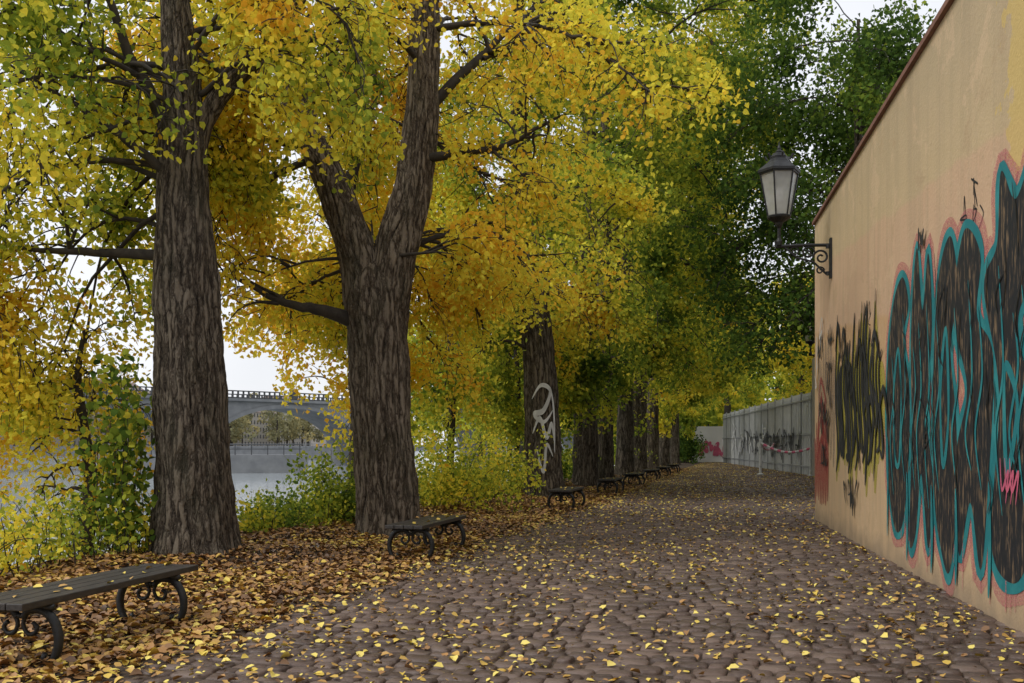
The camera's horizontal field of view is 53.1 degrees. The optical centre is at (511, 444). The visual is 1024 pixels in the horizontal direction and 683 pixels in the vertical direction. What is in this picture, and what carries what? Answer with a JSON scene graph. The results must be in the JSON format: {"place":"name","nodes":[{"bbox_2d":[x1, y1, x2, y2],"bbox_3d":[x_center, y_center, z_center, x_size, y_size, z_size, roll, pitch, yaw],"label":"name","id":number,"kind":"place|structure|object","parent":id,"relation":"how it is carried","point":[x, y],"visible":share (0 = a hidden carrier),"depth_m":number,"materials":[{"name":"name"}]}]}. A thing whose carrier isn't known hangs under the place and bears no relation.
{"place":"outdoors","nodes":[
{"label":"outdoors","id":0,"kind":"place"},
{"bbox_2d":[50,408,108,445],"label":"walls","id":1,"kind":"structure","parent":0,"point":[77,440],"depth_m":357.60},
{"bbox_2d":[96,379,143,392],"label":"roof","id":2,"kind":"structure","parent":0,"point":[129,388],"depth_m":401.63,"materials":[{"name":"tile"}]},
{"bbox_2d":[109,427,150,445],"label":"walls","id":3,"kind":"structure","parent":0,"point":[148,438],"depth_m":402.07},
{"bbox_2d":[233,412,275,445],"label":"walls","id":4,"kind":"structure","parent":0,"point":[258,439],"depth_m":490.48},
{"bbox_2d":[245,413,274,445],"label":"windows","id":5,"kind":"structure","parent":4,"relation":"attached to","point":[260,430],"depth_m":493.27,"materials":[{"name":"grey glass"}]},
{"bbox_2d":[278,413,310,445],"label":"walls","id":6,"kind":"structure","parent":0,"point":[296,440],"depth_m":543.37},
{"bbox_2d":[279,417,309,445],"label":"windows","id":7,"kind":"structure","parent":6,"relation":"attached to","point":[292,442],"depth_m":540.84,"materials":[{"name":"grey glass"}]},
{"bbox_2d":[0,450,614,564],"bbox_3d":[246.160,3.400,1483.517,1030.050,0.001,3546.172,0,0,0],"label":"river water","id":8,"kind":"structure","parent":0,"point":[255,482],"depth_m":90.25,"materials":[{"name":"grey liquid"}]},
{"bbox_2d":[116,444,307,473],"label":"landing stage","id":9,"kind":"object","parent":8,"relation":"in","point":[251,463],"visible":0.41,"depth_m":123.42,"materials":[{"name":"metal"}]},
{"bbox_2d":[96,444,328,459],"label":"stone quay","id":10,"kind":"structure","parent":8,"relation":"in","point":[277,450],"depth_m":231.60,"materials":[{"name":"grey stone"}]},
{"bbox_2d":[0,382,572,464],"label":"arched stone bridge","id":11,"kind":"structure","parent":8,"relation":"in","point":[239,407],"depth_m":163.29,"materials":[{"name":"grey stone"}]},
{"bbox_2d":[311,425,326,445],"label":"walls","id":12,"kind":"structure","parent":0,"point":[313,443],"depth_m":582.00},
{"bbox_2d":[0,0,944,444],"label":"sky","id":13,"kind":"structure","parent":0,"point":[246,374],"materials":[{"name":"white"}]},
{"bbox_2d":[0,445,1023,682],"bbox_3d":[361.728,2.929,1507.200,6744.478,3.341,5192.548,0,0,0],"label":"ground","id":14,"kind":"structure","parent":0,"point":[125,674],"depth_m":8.32,"materials":[{"name":"brown plant"}]},
{"bbox_2d":[0,333,120,526],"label":"young tree","id":15,"kind":"object","parent":14,"relation":"on","point":[15,464],"visible":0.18,"depth_m":14.49,"materials":[{"name":"yellow plant"}]},
{"bbox_2d":[1,271,154,554],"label":"young tree","id":16,"kind":"object","parent":14,"relation":"on","point":[78,372],"visible":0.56,"depth_m":13.29,"materials":[{"name":"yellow plant"}]},
{"bbox_2d":[0,561,197,665],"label":"park bench","id":17,"kind":"object","parent":14,"relation":"on","point":[41,599],"visible":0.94,"depth_m":7.03,"materials":[{"name":"grey wood"}]},
{"bbox_2d":[66,343,157,557],"bbox_3d":[-4.711,0.129,12.262,1.070,2.648,1.135,0,0,0],"label":"ivy creeper","id":18,"kind":"object","parent":14,"relation":"on","point":[123,492],"visible":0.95,"depth_m":12.09,"materials":[{"name":"green plant"}]},
{"bbox_2d":[0,453,259,582],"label":"bank weeds","id":19,"kind":"object","parent":14,"relation":"on","point":[13,534],"visible":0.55,"depth_m":11.11,"materials":[{"name":"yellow plant"}]},
{"bbox_2d":[0,0,406,557],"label":"autumn tree","id":20,"kind":"object","parent":14,"relation":"on","point":[193,510],"visible":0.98,"depth_m":12.24,"materials":[{"name":"yellow plant"}]},
{"bbox_2d":[23,381,417,445],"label":"distant trees","id":21,"kind":"object","parent":14,"relation":"on","point":[292,426],"visible":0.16,"depth_m":466.36,"materials":[{"name":"green plant"}]},
{"bbox_2d":[0,445,562,456],"bbox_3d":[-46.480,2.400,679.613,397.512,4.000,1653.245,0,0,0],"label":"embankment wall","id":22,"kind":"structure","parent":14,"relation":"on","point":[73,452],"depth_m":311.67,"materials":[{"name":"stone"}]},
{"bbox_2d":[236,471,355,533],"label":"bank weeds","id":23,"kind":"object","parent":14,"relation":"on","point":[260,515],"visible":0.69,"depth_m":15.96,"materials":[{"name":"green plant"}]},
{"bbox_2d":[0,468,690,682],"bbox_3d":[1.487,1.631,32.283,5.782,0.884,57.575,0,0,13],"label":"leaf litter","id":24,"kind":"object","parent":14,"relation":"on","point":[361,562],"visible":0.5,"depth_m":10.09,"materials":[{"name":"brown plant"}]},
{"bbox_2d":[223,133,474,489],"bbox_3d":[-3.111,-2.309,19.772,4.870,7.573,4.779,0,0,0],"label":"young tree","id":25,"kind":"object","parent":14,"relation":"on","point":[339,384],"visible":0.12,"depth_m":19.00,"materials":[{"name":"yellow plant"}]},
{"bbox_2d":[276,428,426,525],"bbox_3d":[-2.806,0.556,17.718,2.506,1.746,2.952,0,0,0],"label":"shrub","id":26,"kind":"object","parent":14,"relation":"on","point":[324,477],"visible":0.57,"depth_m":17.48,"materials":[{"name":"green plant"}]},
{"bbox_2d":[38,0,754,538],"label":"autumn tree","id":27,"kind":"object","parent":14,"relation":"on","point":[366,312],"visible":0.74,"depth_m":15.46,"materials":[{"name":"yellow plant"}]},
{"bbox_2d":[385,513,465,559],"bbox_3d":[-1.080,1.173,13.200,0.613,0.482,1.900,0,0,13],"label":"park bench","id":28,"kind":"object","parent":14,"relation":"on","point":[423,525],"visible":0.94,"depth_m":12.58,"materials":[{"name":"grey wood"}]},
{"bbox_2d":[388,190,548,463],"bbox_3d":[-1.520,-2.712,26.184,4.924,8.396,5.228,0,0,0],"label":"young tree","id":29,"kind":"object","parent":14,"relation":"on","point":[432,412],"visible":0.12,"depth_m":25.48,"materials":[{"name":"yellow plant"}]},
{"bbox_2d":[415,441,526,507],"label":"bank weeds","id":30,"kind":"object","parent":14,"relation":"on","point":[426,476],"visible":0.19,"depth_m":23.52,"materials":[{"name":"green plant"}]},
{"bbox_2d":[412,405,552,514],"bbox_3d":[-1.024,0.281,22.536,3.936,2.343,6.046,0,0,0],"label":"shrub","id":31,"kind":"object","parent":14,"relation":"on","point":[454,484],"visible":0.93,"depth_m":21.29,"materials":[{"name":"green plant"}]},
{"bbox_2d":[421,204,608,466],"bbox_3d":[-0.055,-3.018,32.701,6.095,8.939,5.513,0,0,-25],"label":"young tree","id":32,"kind":"object","parent":14,"relation":"on","point":[518,430],"visible":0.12,"depth_m":31.46,"materials":[{"name":"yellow plant"}]},
{"bbox_2d":[304,0,757,497],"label":"autumn tree","id":33,"kind":"object","parent":14,"relation":"on","point":[541,384],"visible":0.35,"depth_m":26.31,"materials":[{"name":"yellow plant"}]},
{"bbox_2d":[468,431,657,486],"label":"bank weeds","id":34,"kind":"object","parent":14,"relation":"on","point":[567,465],"visible":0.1,"depth_m":36.96,"materials":[{"name":"green plant"}]},
{"bbox_2d":[547,486,585,508],"bbox_3d":[1.222,1.173,22.800,0.613,0.482,1.900,0,0,13],"label":"park bench","id":35,"kind":"object","parent":14,"relation":"on","point":[561,492],"visible":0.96,"depth_m":22.17,"materials":[{"name":"grey wood"}]},
{"bbox_2d":[597,477,623,492],"bbox_3d":[2.854,1.175,29.600,0.613,0.478,1.900,0,0,13],"label":"park bench","id":36,"kind":"object","parent":14,"relation":"on","point":[608,480],"visible":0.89,"depth_m":28.95,"materials":[{"name":"grey wood"}]},
{"bbox_2d":[422,284,809,461],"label":"distant trees","id":37,"kind":"object","parent":14,"relation":"on","point":[721,411],"depth_m":99.47,"materials":[{"name":"yellow plant"}]},
{"bbox_2d":[472,0,784,478],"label":"autumn tree","id":38,"kind":"object","parent":14,"relation":"on","point":[606,455],"visible":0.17,"depth_m":35.44,"materials":[{"name":"green plant"}]},
{"bbox_2d":[623,472,644,484],"bbox_3d":[4.198,1.177,35.200,0.613,0.475,1.900,0,0,13],"label":"park bench","id":39,"kind":"object","parent":14,"relation":"on","point":[633,474],"visible":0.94,"depth_m":34.57,"materials":[{"name":"grey wood"}]},
{"bbox_2d":[487,25,803,476],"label":"autumn tree","id":40,"kind":"object","parent":14,"relation":"on","point":[625,434],"visible":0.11,"depth_m":43.31,"materials":[{"name":"green plant"}]},
{"bbox_2d":[642,468,660,480],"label":"park bench","id":41,"kind":"object","parent":14,"relation":"on","point":[649,470],"visible":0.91,"depth_m":40.33,"materials":[{"name":"grey wood"}]},
{"bbox_2d":[473,0,833,486],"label":"autumn tree","id":42,"kind":"object","parent":14,"relation":"on","point":[585,464],"visible":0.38,"depth_m":32.35,"materials":[{"name":"green plant"}]},
{"bbox_2d":[556,137,756,473],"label":"autumn tree","id":43,"kind":"object","parent":14,"relation":"on","point":[640,462],"visible":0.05,"depth_m":48.65,"materials":[{"name":"green plant"}]},
{"bbox_2d":[563,372,763,437],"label":"distant trees","id":44,"kind":"object","parent":14,"relation":"on","point":[698,423],"visible":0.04,"depth_m":91.89,"materials":[{"name":"yellow plant"}]},
{"bbox_2d":[656,466,670,476],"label":"park bench","id":45,"kind":"object","parent":14,"relation":"on","point":[661,468],"visible":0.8,"depth_m":45.33,"materials":[{"name":"grey wood"}]},
{"bbox_2d":[666,463,679,472],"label":"park bench","id":46,"kind":"object","parent":14,"relation":"on","point":[671,465],"visible":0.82,"depth_m":50.82,"materials":[{"name":"grey wood"}]},
{"bbox_2d":[613,183,751,467],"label":"autumn tree","id":47,"kind":"object","parent":14,"relation":"on","point":[664,450],"visible":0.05,"depth_m":61.65,"materials":[{"name":"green plant"}]},
{"bbox_2d":[612,205,764,467],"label":"autumn tree","id":48,"kind":"object","parent":14,"relation":"on","point":[676,397],"visible":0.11,"depth_m":54.71,"materials":[{"name":"yellow plant"}]},
{"bbox_2d":[679,426,707,463],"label":"hedge","id":49,"kind":"object","parent":14,"relation":"on","point":[689,447],"visible":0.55,"depth_m":77.01,"materials":[{"name":"green plant"}]},
{"bbox_2d":[692,426,722,461],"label":"white graffiti wall","id":50,"kind":"structure","parent":14,"relation":"on","point":[713,434],"depth_m":82.70,"materials":[{"name":"white paint"}]},
{"bbox_2d":[694,440,722,456],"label":"pink graffiti","id":51,"kind":"object","parent":50,"relation":"attached to","point":[717,451],"visible":0.52,"depth_m":82.62,"materials":[{"name":"paint"}]},
{"bbox_2d":[658,188,759,464],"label":"autumn tree","id":52,"kind":"object","parent":14,"relation":"on","point":[674,448],"visible":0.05,"depth_m":69.69,"materials":[{"name":"yellow plant"}]},
{"bbox_2d":[679,291,743,462],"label":"autumn tree","id":53,"kind":"object","parent":14,"relation":"on","point":[687,422],"visible":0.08,"depth_m":76.90,"materials":[{"name":"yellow plant"}]},
{"bbox_2d":[722,390,811,474],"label":"panel fence","id":54,"kind":"object","parent":14,"relation":"on","point":[783,424],"visible":0.91,"depth_m":57.47,"materials":[{"name":"grey metal"}]},
{"bbox_2d":[731,263,811,409],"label":"autumn tree","id":55,"kind":"object","parent":14,"relation":"on","point":[779,383],"visible":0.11,"depth_m":77.60,"materials":[{"name":"green plant"}]},
{"bbox_2d":[757,271,813,399],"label":"autumn tree","id":56,"kind":"object","parent":14,"relation":"on","point":[797,386],"visible":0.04,"depth_m":60.48,"materials":[{"name":"green plant"}]},
{"bbox_2d":[779,343,814,381],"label":"autumn tree","id":57,"kind":"object","parent":14,"relation":"on","point":[808,359],"visible":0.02,"depth_m":47.13,"materials":[{"name":"yellow plant"}]},
{"bbox_2d":[659,0,935,376],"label":"green tree","id":58,"kind":"object","parent":14,"relation":"on","point":[814,120],"visible":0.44,"depth_m":26.80,"materials":[{"name":"green plant"}]},
{"bbox_2d":[812,357,814,475],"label":"garden wall","id":59,"kind":"structure","parent":14,"relation":"on","point":[813,418],"depth_m":45.88,"materials":[{"name":"grey paint"}]},
{"bbox_2d":[805,322,814,356],"bbox_3d":[11.315,-3.925,37.900,1.249,2.310,0.624,0,0,0],"label":"street lamp","id":60,"kind":"object","parent":59,"relation":"attached to","point":[809,341],"visible":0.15,"depth_m":37.80,"materials":[{"name":"metal"}]},
{"bbox_2d":[794,0,924,277],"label":"green tree","id":61,"kind":"object","parent":14,"relation":"on","point":[851,30],"visible":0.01,"depth_m":32.19,"materials":[{"name":"green plant"}]},
{"bbox_2d":[815,0,1023,632],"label":"plaster","id":62,"kind":"object","parent":14,"relation":"on","point":[950,125],"visible":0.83,"depth_m":10.95,"materials":[{"name":"beige paint"}]},
{"bbox_2d":[758,143,831,278],"bbox_3d":[4.721,-3.925,17.140,1.223,2.310,0.624,0,0,0],"label":"street lamp","id":63,"kind":"object","parent":62,"relation":"attached to","point":[778,172],"visible":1,"depth_m":17.01,"materials":[{"name":"metal"}]},
{"bbox_2d":[836,301,885,496],"bbox_3d":[4.902,-0.609,14.528,0.004,2.631,4.027,0,0,9],"label":"graffiti","id":64,"kind":"object","parent":62,"relation":"attached to","point":[882,412],"visible":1,"depth_m":13.98,"materials":[{"name":"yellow paint"}]},
{"bbox_2d":[812,0,953,224],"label":"coping","id":65,"kind":"object","parent":62,"relation":"on","point":[935,23],"visible":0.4,"depth_m":11.99,"materials":[{"name":"ceramic"}]},
{"bbox_2d":[814,184,1023,515],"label":"graffiti","id":66,"kind":"object","parent":62,"relation":"attached to","point":[847,368],"depth_m":14.16,"materials":[{"name":"paint"}]},
{"bbox_2d":[865,178,982,324],"bbox_3d":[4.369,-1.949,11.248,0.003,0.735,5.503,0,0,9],"label":"graffiti","id":67,"kind":"object","parent":62,"relation":"attached to","point":[975,209],"visible":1,"depth_m":8.81,"materials":[{"name":"black paint"}]},
{"bbox_2d":[883,149,1023,611],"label":"graffiti halo","id":68,"kind":"object","parent":62,"relation":"attached to","point":[921,518],"visible":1,"depth_m":9.23,"materials":[{"name":"pink"}]},
{"bbox_2d":[885,160,1023,593],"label":"graffiti outline","id":69,"kind":"object","parent":62,"relation":"attached to","point":[1018,586],"visible":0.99,"depth_m":9.25,"materials":[{"name":"teal paint"}]},
{"bbox_2d":[886,171,1023,583],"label":"graffiti","id":70,"kind":"object","parent":62,"relation":"attached to","point":[1007,533],"visible":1,"depth_m":9.05,"materials":[{"name":"black paint"}]},
{"bbox_2d":[887,266,1023,597],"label":"graffiti highlights","id":71,"kind":"object","parent":62,"relation":"attached to","point":[1006,367],"visible":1,"depth_m":9.31,"materials":[{"name":"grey paint"}]},
{"bbox_2d":[1000,458,1018,504],"bbox_3d":[3.776,0.275,7.778,0.001,0.352,0.467,0,0,10],"label":"graffiti pink tag","id":72,"kind":"object","parent":62,"relation":"attached to","point":[1007,486],"visible":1,"depth_m":7.74,"materials":[{"name":"paint"}]},
{"bbox_2d":[117,462,1023,682],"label":"cobblestone path","id":73,"kind":"structure","parent":0,"point":[716,669],"depth_m":8.41,"materials":[{"name":"stone"}]},
{"bbox_2d":[20,462,1023,682],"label":"fallen leaves","id":74,"kind":"object","parent":73,"relation":"on","point":[984,628],"visible":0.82,"depth_m":8.51,"materials":[{"name":"plant"}]},
{"bbox_2d":[757,439,813,475],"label":"rope barrier","id":75,"kind":"object","parent":73,"relation":"on","point":[761,444],"visible":1,"depth_m":47.44,"materials":[{"name":"white metal"}]}
]}

